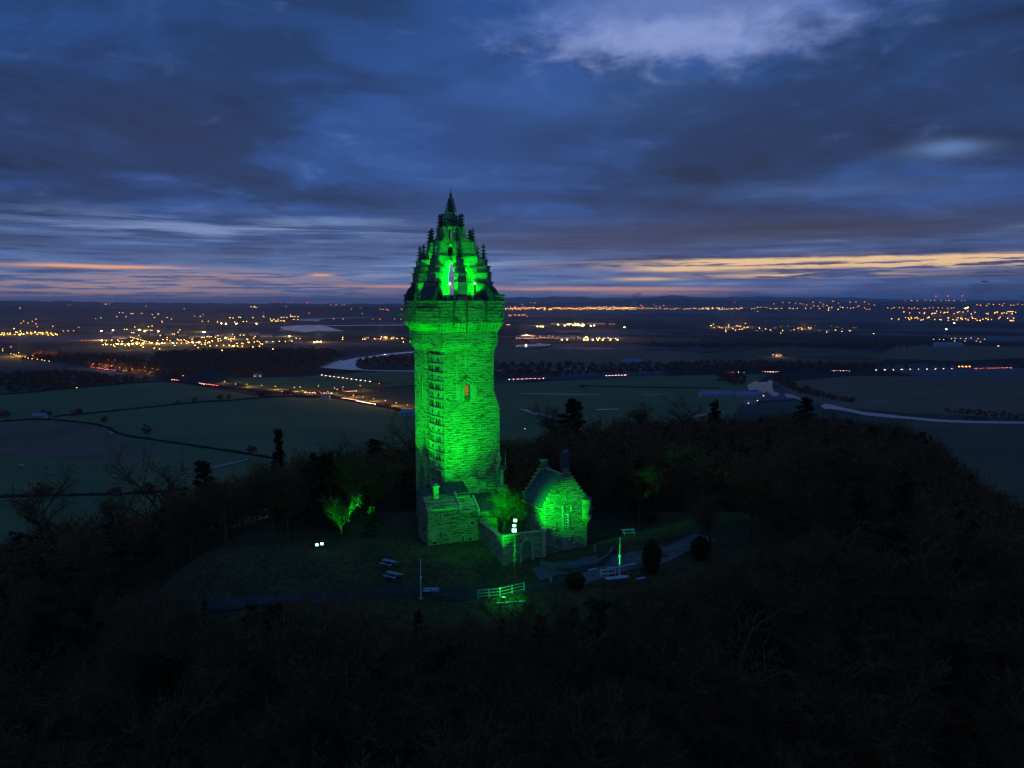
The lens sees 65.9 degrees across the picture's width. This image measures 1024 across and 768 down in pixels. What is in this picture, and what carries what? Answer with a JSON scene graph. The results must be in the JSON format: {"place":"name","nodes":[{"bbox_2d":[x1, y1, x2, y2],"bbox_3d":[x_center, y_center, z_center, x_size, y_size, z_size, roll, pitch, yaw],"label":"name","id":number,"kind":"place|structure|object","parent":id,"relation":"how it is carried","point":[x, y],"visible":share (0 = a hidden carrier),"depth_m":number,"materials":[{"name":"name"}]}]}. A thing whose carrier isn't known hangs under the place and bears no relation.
{"place":"outdoors","nodes":[
{"label":"outdoors","id":0,"kind":"place"},
{"bbox_2d":[0,352,178,370],"bbox_3d":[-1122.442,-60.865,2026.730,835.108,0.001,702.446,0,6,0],"label":"field","id":1,"kind":"structure","parent":0,"point":[6,359],"depth_m":1949.69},
{"bbox_2d":[0,420,185,461],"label":"field","id":2,"kind":"structure","parent":0,"point":[51,439],"depth_m":818.86,"materials":[{"name":"plant"}]},
{"bbox_2d":[60,346,191,352],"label":"field","id":3,"kind":"structure","parent":0,"point":[108,349],"depth_m":2506.40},
{"bbox_2d":[0,307,403,316],"bbox_3d":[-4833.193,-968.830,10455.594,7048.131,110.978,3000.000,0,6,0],"label":"hills","id":4,"kind":"structure","parent":0,"point":[219,312],"depth_m":9696.80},
{"bbox_2d":[0,301,403,309],"bbox_3d":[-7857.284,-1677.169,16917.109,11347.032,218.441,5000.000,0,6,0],"label":"hills","id":5,"kind":"structure","parent":0,"point":[126,305],"depth_m":16135.77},
{"bbox_2d":[0,382,415,549],"bbox_3d":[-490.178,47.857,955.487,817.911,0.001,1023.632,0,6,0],"label":"field","id":6,"kind":"structure","parent":0,"point":[242,425],"depth_m":903.14,"materials":[{"name":"green plant"}]},
{"bbox_2d":[0,487,189,497],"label":"hedge","id":7,"kind":"object","parent":6,"relation":"on","point":[75,494],"visible":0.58,"depth_m":595.68,"materials":[{"name":"green plant"}]},
{"bbox_2d":[0,418,273,458],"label":"hedge","id":8,"kind":"object","parent":6,"relation":"on","point":[188,444],"visible":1,"depth_m":842.33,"materials":[{"name":"green plant"}]},
{"bbox_2d":[53,395,292,416],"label":"hedge","id":9,"kind":"object","parent":6,"relation":"on","point":[172,404],"visible":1,"depth_m":1130.20,"materials":[{"name":"green plant"}]},
{"bbox_2d":[100,592,339,618],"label":"path","id":10,"kind":"structure","parent":0,"point":[237,600],"depth_m":128.35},
{"bbox_2d":[226,370,414,391],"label":"field","id":11,"kind":"structure","parent":0,"point":[323,382],"depth_m":1473.54,"materials":[{"name":"green plant"}]},
{"bbox_2d":[319,351,413,369],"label":"river","id":12,"kind":"structure","parent":0,"point":[348,364],"depth_m":1884.71,"materials":[{"name":"blue liquid"}]},
{"bbox_2d":[338,390,414,406],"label":"field","id":13,"kind":"structure","parent":0,"point":[403,398],"depth_m":1208.29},
{"bbox_2d":[340,574,586,602],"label":"path","id":14,"kind":"structure","parent":0,"point":[470,593],"depth_m":129.93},
{"bbox_2d":[0,311,1023,588],"bbox_3d":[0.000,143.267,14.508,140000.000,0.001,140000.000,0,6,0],"label":"ground","id":15,"kind":"structure","parent":0,"point":[44,333],"depth_m":3314.30,"materials":[{"name":"plant"}]},
{"bbox_2d":[0,368,148,391],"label":"distant wood","id":16,"kind":"object","parent":15,"relation":"on","point":[32,379],"visible":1,"depth_m":1462.07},
{"bbox_2d":[21,350,202,378],"bbox_3d":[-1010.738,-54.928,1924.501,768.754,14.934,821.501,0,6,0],"label":"distant wood","id":17,"kind":"object","parent":15,"relation":"on","point":[137,366],"visible":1,"depth_m":1886.86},
{"bbox_2d":[150,346,345,374],"bbox_3d":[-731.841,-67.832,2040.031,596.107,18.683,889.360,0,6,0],"label":"distant wood","id":18,"kind":"object","parent":15,"relation":"on","point":[280,356],"visible":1,"depth_m":2017.81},
{"bbox_2d":[0,378,723,495],"bbox_3d":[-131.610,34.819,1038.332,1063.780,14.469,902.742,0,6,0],"label":"hedgerow trees","id":19,"kind":"object","parent":15,"relation":"on","point":[250,449],"visible":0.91,"depth_m":1017.34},
{"bbox_2d":[356,353,414,366],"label":"distant wood","id":20,"kind":"object","parent":15,"relation":"on","point":[386,360],"visible":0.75,"depth_m":1938.86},
{"bbox_2d":[494,358,856,367],"bbox_3d":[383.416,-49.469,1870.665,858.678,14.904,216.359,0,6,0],"label":"distant wood","id":21,"kind":"object","parent":15,"relation":"on","point":[633,363],"visible":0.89,"depth_m":1856.80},
{"bbox_2d":[494,361,878,376],"bbox_3d":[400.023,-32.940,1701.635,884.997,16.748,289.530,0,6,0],"label":"distant wood","id":22,"kind":"object","parent":15,"relation":"on","point":[513,371],"visible":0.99,"depth_m":1718.98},
{"bbox_2d":[649,340,931,347],"bbox_3d":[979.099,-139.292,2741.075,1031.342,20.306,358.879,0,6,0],"label":"distant wood","id":23,"kind":"object","parent":15,"relation":"on","point":[804,344],"visible":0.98,"depth_m":2693.93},
{"bbox_2d":[0,0,1023,303],"label":"sky","id":24,"kind":"structure","parent":0,"point":[157,151],"materials":[{"name":"blue"}]},
{"bbox_2d":[1,446,1023,767],"bbox_3d":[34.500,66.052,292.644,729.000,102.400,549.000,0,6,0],"label":"hill","id":25,"kind":"structure","parent":0,"point":[259,558],"depth_m":130.84,"materials":[{"name":"plant"}]},
{"bbox_2d":[1,460,82,585],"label":"bare tree","id":26,"kind":"object","parent":25,"relation":"on","point":[36,522],"visible":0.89,"depth_m":173.57,"materials":[{"name":"brown plant"}]},
{"bbox_2d":[2,656,155,767],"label":"bare tree","id":27,"kind":"object","parent":25,"relation":"on","point":[89,722],"visible":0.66,"depth_m":105.16,"materials":[{"name":"brown plant"}]},
{"bbox_2d":[45,514,132,621],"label":"bare tree","id":28,"kind":"object","parent":25,"relation":"on","point":[99,574],"visible":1,"depth_m":145.61,"materials":[{"name":"brown plant"}]},
{"bbox_2d":[92,478,146,573],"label":"bare tree","id":29,"kind":"object","parent":25,"relation":"on","point":[105,508],"visible":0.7,"depth_m":175.69,"materials":[{"name":"brown plant"}]},
{"bbox_2d":[81,680,177,766],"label":"bare tree","id":30,"kind":"object","parent":25,"relation":"on","point":[125,719],"visible":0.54,"depth_m":107.41,"materials":[{"name":"brown plant"}]},
{"bbox_2d":[90,437,195,559],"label":"bare tree","id":31,"kind":"object","parent":25,"relation":"on","point":[154,494],"visible":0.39,"depth_m":203.50,"materials":[{"name":"brown plant"}]},
{"bbox_2d":[111,659,238,767],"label":"bare tree","id":32,"kind":"object","parent":25,"relation":"on","point":[153,736],"visible":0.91,"depth_m":102.56,"materials":[{"name":"brown plant"}]},
{"bbox_2d":[192,459,215,531],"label":"pine tree","id":33,"kind":"object","parent":25,"relation":"on","point":[203,467],"visible":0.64,"depth_m":180.68,"materials":[{"name":"green plant"}]},
{"bbox_2d":[182,640,248,726],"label":"bare tree","id":34,"kind":"object","parent":25,"relation":"on","point":[209,661],"visible":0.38,"depth_m":110.86,"materials":[{"name":"brown plant"}]},
{"bbox_2d":[167,598,271,738],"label":"bare tree","id":35,"kind":"object","parent":25,"relation":"on","point":[244,659],"visible":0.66,"depth_m":108.66,"materials":[{"name":"brown plant"}]},
{"bbox_2d":[189,465,262,547],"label":"bare tree","id":36,"kind":"object","parent":25,"relation":"on","point":[212,494],"visible":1,"depth_m":142.65,"materials":[{"name":"brown plant"}]},
{"bbox_2d":[184,594,306,737],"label":"bare tree","id":37,"kind":"object","parent":25,"relation":"on","point":[264,670],"visible":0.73,"depth_m":108.54,"materials":[{"name":"brown plant"}]},
{"bbox_2d":[228,473,265,533],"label":"bare tree","id":38,"kind":"object","parent":25,"relation":"on","point":[241,503],"visible":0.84,"depth_m":154.62,"materials":[{"name":"brown plant"}]},
{"bbox_2d":[242,456,293,531],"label":"bare tree","id":39,"kind":"object","parent":25,"relation":"on","point":[273,493],"visible":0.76,"depth_m":153.16,"materials":[{"name":"brown plant"}]},
{"bbox_2d":[270,428,285,474],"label":"pine tree","id":40,"kind":"object","parent":25,"relation":"on","point":[278,453],"visible":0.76,"depth_m":198.38,"materials":[{"name":"green plant"}]},
{"bbox_2d":[250,454,319,538],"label":"bare tree","id":41,"kind":"object","parent":25,"relation":"on","point":[295,506],"visible":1,"depth_m":147.81,"materials":[{"name":"brown plant"}]},
{"bbox_2d":[239,580,362,743],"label":"bare tree","id":42,"kind":"object","parent":25,"relation":"on","point":[277,658],"visible":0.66,"depth_m":107.11,"materials":[{"name":"brown plant"}]},
{"bbox_2d":[283,444,340,521],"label":"bare tree","id":43,"kind":"object","parent":25,"relation":"on","point":[305,463],"visible":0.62,"depth_m":158.32,"materials":[{"name":"brown plant"}]},
{"bbox_2d":[294,452,335,523],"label":"spruce tree","id":44,"kind":"object","parent":25,"relation":"on","point":[312,457],"visible":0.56,"depth_m":157.78,"materials":[{"name":"green plant"}]},
{"bbox_2d":[307,450,354,531],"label":"spruce tree","id":45,"kind":"object","parent":25,"relation":"on","point":[326,462],"visible":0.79,"depth_m":155.38,"materials":[{"name":"green plant"}]},
{"bbox_2d":[316,429,354,508],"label":"bare tree","id":46,"kind":"object","parent":25,"relation":"on","point":[333,450],"visible":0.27,"depth_m":162.32,"materials":[{"name":"brown plant"}]},
{"bbox_2d":[314,492,361,543],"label":"bare tree","id":47,"kind":"object","parent":25,"relation":"on","point":[335,511],"visible":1,"depth_m":145.90,"materials":[{"name":"green plant"}]},
{"bbox_2d":[316,452,373,524],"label":"bare tree","id":48,"kind":"object","parent":25,"relation":"on","point":[346,487],"visible":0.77,"depth_m":157.12,"materials":[{"name":"brown plant"}]},
{"bbox_2d":[299,569,401,737],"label":"bare tree","id":49,"kind":"object","parent":25,"relation":"on","point":[352,632],"visible":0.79,"depth_m":105.78,"materials":[{"name":"brown plant"}]},
{"bbox_2d":[356,457,407,514],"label":"bare tree","id":50,"kind":"object","parent":25,"relation":"on","point":[379,483],"visible":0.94,"depth_m":161.51,"materials":[{"name":"brown plant"}]},
{"bbox_2d":[383,413,415,497],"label":"bare tree","id":51,"kind":"object","parent":25,"relation":"on","point":[399,436],"visible":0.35,"depth_m":207.38,"materials":[{"name":"brown plant"}]},
{"bbox_2d":[390,659,488,761],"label":"bare tree","id":52,"kind":"object","parent":25,"relation":"on","point":[448,702],"visible":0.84,"depth_m":104.11,"materials":[{"name":"brown plant"}]},
{"bbox_2d":[374,584,513,732],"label":"bare tree","id":53,"kind":"object","parent":25,"relation":"on","point":[468,651],"visible":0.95,"depth_m":106.81,"materials":[{"name":"brown plant"}]},
{"bbox_2d":[398,187,507,526],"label":"tower","id":54,"kind":"structure","parent":25,"relation":"on","point":[453,340],"depth_m":151.93,"materials":[{"name":"stone"}]},
{"bbox_2d":[457,378,475,401],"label":"window","id":55,"kind":"structure","parent":54,"relation":"in","point":[466,391],"depth_m":151.45,"materials":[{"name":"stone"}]},
{"bbox_2d":[417,481,499,545],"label":"building","id":56,"kind":"structure","parent":25,"relation":"on","point":[455,512],"depth_m":146.74,"materials":[{"name":"stone"}]},
{"bbox_2d":[404,696,518,767],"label":"bare tree","id":57,"kind":"object","parent":25,"relation":"on","point":[469,752],"visible":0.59,"depth_m":98.96,"materials":[{"name":"brown plant"}]},
{"bbox_2d":[409,692,545,767],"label":"bare tree","id":58,"kind":"object","parent":25,"relation":"on","point":[501,761],"visible":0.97,"depth_m":97.19,"materials":[{"name":"brown plant"}]},
{"bbox_2d":[483,486,526,533],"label":"bare tree","id":59,"kind":"object","parent":25,"relation":"on","point":[502,515],"visible":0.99,"depth_m":145.60,"materials":[{"name":"green plant"}]},
{"bbox_2d":[469,578,543,709],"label":"bare tree","id":60,"kind":"object","parent":25,"relation":"on","point":[521,624],"visible":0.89,"depth_m":111.82,"materials":[{"name":"brown plant"}]},
{"bbox_2d":[0,407,1023,609],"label":"woodland","id":61,"kind":"object","parent":25,"relation":"on","point":[979,502],"visible":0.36,"depth_m":202.53,"materials":[{"name":"plant"}]},
{"bbox_2d":[1,411,1023,605],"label":"evergreens","id":62,"kind":"object","parent":25,"relation":"on","point":[412,493],"visible":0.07,"depth_m":186.15,"materials":[{"name":"plant"}]},
{"bbox_2d":[478,520,546,565],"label":"courtyard wall","id":63,"kind":"structure","parent":25,"relation":"on","point":[531,545],"depth_m":138.53,"materials":[{"name":"stone"}]},
{"bbox_2d":[526,402,579,436],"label":"bare tree","id":64,"kind":"object","parent":25,"relation":"on","point":[549,423],"visible":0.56,"depth_m":272.86,"materials":[{"name":"brown plant"}]},
{"bbox_2d":[521,449,594,553],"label":"stone house","id":65,"kind":"structure","parent":25,"relation":"on","point":[560,505],"depth_m":142.26,"materials":[{"name":"stone"}]},
{"bbox_2d":[557,398,586,434],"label":"pine tree","id":66,"kind":"object","parent":25,"relation":"on","point":[572,405],"visible":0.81,"depth_m":265.60,"materials":[{"name":"green plant"}]},
{"bbox_2d":[520,574,629,730],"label":"bare tree","id":67,"kind":"object","parent":25,"relation":"on","point":[568,658],"visible":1,"depth_m":110.45,"materials":[{"name":"brown plant"}]},
{"bbox_2d":[540,545,613,571],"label":"terrace wall","id":68,"kind":"structure","parent":25,"relation":"on","point":[563,568],"depth_m":135.64,"materials":[{"name":"stone"}]},
{"bbox_2d":[575,599,616,687],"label":"tree","id":69,"kind":"object","parent":25,"relation":"on","point":[603,604],"visible":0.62,"depth_m":112.53,"materials":[{"name":"green plant"}]},
{"bbox_2d":[597,674,666,761],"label":"bare tree","id":70,"kind":"object","parent":25,"relation":"on","point":[641,707],"visible":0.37,"depth_m":107.08,"materials":[{"name":"brown plant"}]},
{"bbox_2d":[606,441,659,512],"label":"bare tree","id":71,"kind":"object","parent":25,"relation":"on","point":[622,459],"visible":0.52,"depth_m":166.75,"materials":[{"name":"brown plant"}]},
{"bbox_2d":[607,449,668,525],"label":"bare tree","id":72,"kind":"object","parent":25,"relation":"on","point":[649,476],"visible":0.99,"depth_m":155.48,"materials":[{"name":"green plant"}]},
{"bbox_2d":[615,401,661,428],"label":"bare tree","id":73,"kind":"object","parent":25,"relation":"on","point":[638,415],"visible":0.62,"depth_m":286.39,"materials":[{"name":"brown plant"}]},
{"bbox_2d":[623,457,661,521],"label":"spruce tree","id":74,"kind":"object","parent":25,"relation":"on","point":[650,506],"visible":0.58,"depth_m":160.92,"materials":[{"name":"green plant"}]},
{"bbox_2d":[641,538,661,575],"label":"evergreen bush","id":75,"kind":"object","parent":25,"relation":"on","point":[651,555],"visible":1,"depth_m":133.75,"materials":[{"name":"green plant"}]},
{"bbox_2d":[616,420,695,516],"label":"bare tree","id":76,"kind":"object","parent":25,"relation":"on","point":[667,460],"visible":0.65,"depth_m":161.49,"materials":[{"name":"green plant"}]},
{"bbox_2d":[618,702,699,767],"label":"bare tree","id":77,"kind":"object","parent":25,"relation":"on","point":[656,731],"visible":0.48,"depth_m":103.43,"materials":[{"name":"brown plant"}]},
{"bbox_2d":[653,391,706,445],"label":"bare tree","id":78,"kind":"object","parent":25,"relation":"on","point":[684,414],"visible":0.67,"depth_m":286.12,"materials":[{"name":"brown plant"}]},
{"bbox_2d":[688,536,710,559],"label":"evergreen bush","id":79,"kind":"object","parent":25,"relation":"on","point":[700,547],"visible":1,"depth_m":137.75,"materials":[{"name":"green plant"}]},
{"bbox_2d":[678,487,724,555],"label":"bare tree","id":80,"kind":"object","parent":25,"relation":"on","point":[708,519],"visible":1,"depth_m":137.94,"materials":[{"name":"brown plant"}]},
{"bbox_2d":[683,548,777,638],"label":"bare tree","id":81,"kind":"object","parent":25,"relation":"on","point":[731,582],"visible":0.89,"depth_m":117.88,"materials":[{"name":"brown plant"}]},
{"bbox_2d":[673,584,807,767],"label":"bare tree","id":82,"kind":"object","parent":25,"relation":"on","point":[746,689],"visible":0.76,"depth_m":103.94,"materials":[{"name":"brown plant"}]},
{"bbox_2d":[706,597,780,700],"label":"spruce tree","id":83,"kind":"object","parent":25,"relation":"on","point":[747,605],"visible":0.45,"depth_m":112.21,"materials":[{"name":"green plant"}]},
{"bbox_2d":[719,458,786,545],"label":"bare tree","id":84,"kind":"object","parent":25,"relation":"on","point":[743,491],"visible":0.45,"depth_m":144.88,"materials":[{"name":"brown plant"}]},
{"bbox_2d":[733,601,779,689],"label":"spruce tree","id":85,"kind":"object","parent":25,"relation":"on","point":[760,607],"visible":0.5,"depth_m":113.56,"materials":[{"name":"green plant"}]},
{"bbox_2d":[718,569,796,661],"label":"bare tree","id":86,"kind":"object","parent":25,"relation":"on","point":[764,599],"visible":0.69,"depth_m":116.40,"materials":[{"name":"brown plant"}]},
{"bbox_2d":[734,558,848,692],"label":"bare tree","id":87,"kind":"object","parent":25,"relation":"on","point":[803,602],"visible":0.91,"depth_m":112.54,"materials":[{"name":"brown plant"}]},
{"bbox_2d":[842,487,879,544],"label":"spruce tree","id":88,"kind":"object","parent":25,"relation":"on","point":[860,499],"visible":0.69,"depth_m":142.46,"materials":[{"name":"green plant"}]},
{"bbox_2d":[838,663,946,767],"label":"bare tree","id":89,"kind":"object","parent":25,"relation":"on","point":[884,755],"visible":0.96,"depth_m":99.11,"materials":[{"name":"brown plant"}]},
{"bbox_2d":[884,471,914,522],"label":"pine tree","id":90,"kind":"object","parent":25,"relation":"on","point":[904,493],"visible":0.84,"depth_m":139.88,"materials":[{"name":"green plant"}]},
{"bbox_2d":[844,633,970,765],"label":"bare tree","id":91,"kind":"object","parent":25,"relation":"on","point":[874,686],"visible":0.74,"depth_m":103.90,"materials":[{"name":"brown plant"}]},
{"bbox_2d":[871,520,965,622],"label":"bare tree","id":92,"kind":"object","parent":25,"relation":"on","point":[925,554],"visible":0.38,"depth_m":122.97,"materials":[{"name":"brown plant"}]},
{"bbox_2d":[883,501,962,589],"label":"bare tree","id":93,"kind":"object","parent":25,"relation":"on","point":[936,537],"visible":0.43,"depth_m":131.85,"materials":[{"name":"brown plant"}]},
{"bbox_2d":[855,521,998,681],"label":"bare tree","id":94,"kind":"object","parent":25,"relation":"on","point":[934,595],"visible":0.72,"depth_m":114.40,"materials":[{"name":"brown plant"}]},
{"bbox_2d":[911,503,997,591],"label":"bare tree","id":95,"kind":"object","parent":25,"relation":"on","point":[968,535],"visible":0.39,"depth_m":137.29,"materials":[{"name":"brown plant"}]},
{"bbox_2d":[942,551,971,625],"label":"tree","id":96,"kind":"object","parent":25,"relation":"on","point":[958,562],"visible":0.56,"depth_m":128.36,"materials":[{"name":"green plant"}]},
{"bbox_2d":[976,634,1023,713],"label":"bare tree","id":97,"kind":"object","parent":25,"relation":"on","point":[1014,669],"visible":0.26,"depth_m":115.69,"materials":[{"name":"brown plant"}]},
{"bbox_2d":[532,555,601,579],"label":"path","id":98,"kind":"structure","parent":0,"point":[542,572],"depth_m":136.22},
{"bbox_2d":[494,350,707,364],"bbox_3d":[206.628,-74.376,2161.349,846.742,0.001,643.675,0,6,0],"label":"field","id":99,"kind":"structure","parent":0,"point":[573,356],"depth_m":2174.33,"materials":[{"name":"plant"}]},
{"bbox_2d":[522,333,699,342],"bbox_3d":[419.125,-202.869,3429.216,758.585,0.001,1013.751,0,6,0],"label":"field","id":100,"kind":"structure","parent":0,"point":[653,339],"depth_m":3213.33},
{"bbox_2d":[494,375,767,445],"bbox_3d":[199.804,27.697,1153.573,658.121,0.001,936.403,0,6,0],"label":"field","id":101,"kind":"structure","parent":0,"point":[515,420],"depth_m":1208.12,"materials":[{"name":"green plant"}]},
{"bbox_2d":[574,534,716,584],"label":"path","id":102,"kind":"structure","parent":0,"point":[674,550],"depth_m":138.57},
{"bbox_2d":[504,299,1023,310],"bbox_3d":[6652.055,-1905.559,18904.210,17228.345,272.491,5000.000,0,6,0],"label":"hills","id":103,"kind":"structure","parent":0,"point":[682,305],"depth_m":17917.67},
{"bbox_2d":[504,295,1023,302],"bbox_3d":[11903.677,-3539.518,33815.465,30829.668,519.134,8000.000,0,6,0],"label":"hills","id":104,"kind":"structure","parent":0,"point":[582,299],"depth_m":32977.17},
{"bbox_2d":[700,346,884,364],"bbox_3d":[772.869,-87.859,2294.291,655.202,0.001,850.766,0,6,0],"label":"field","id":105,"kind":"structure","parent":0,"point":[766,353],"depth_m":2216.24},
{"bbox_2d":[736,303,1023,313],"bbox_3d":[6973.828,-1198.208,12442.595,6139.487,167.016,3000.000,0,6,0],"label":"hills","id":106,"kind":"structure","parent":0,"point":[1005,308],"depth_m":11777.49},
{"bbox_2d":[776,376,1023,417],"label":"field","id":107,"kind":"structure","parent":0,"point":[923,394],"depth_m":1275.09,"materials":[{"name":"plant"}]},
{"bbox_2d":[773,374,855,401],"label":"distant wood","id":108,"kind":"object","parent":107,"relation":"on","point":[788,382],"visible":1,"depth_m":1305.38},
{"bbox_2d":[829,405,1023,423],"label":"river","id":109,"kind":"structure","parent":0,"point":[893,416],"depth_m":994.32,"materials":[{"name":"blue liquid"}]},
{"bbox_2d":[873,344,1023,360],"bbox_3d":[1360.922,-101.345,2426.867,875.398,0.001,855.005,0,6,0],"label":"field","id":110,"kind":"structure","parent":0,"point":[927,352],"depth_m":2304.82,"materials":[{"name":"plant"}]},
{"bbox_2d":[891,418,1023,506],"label":"field","id":111,"kind":"structure","parent":0,"point":[995,450],"depth_m":800.73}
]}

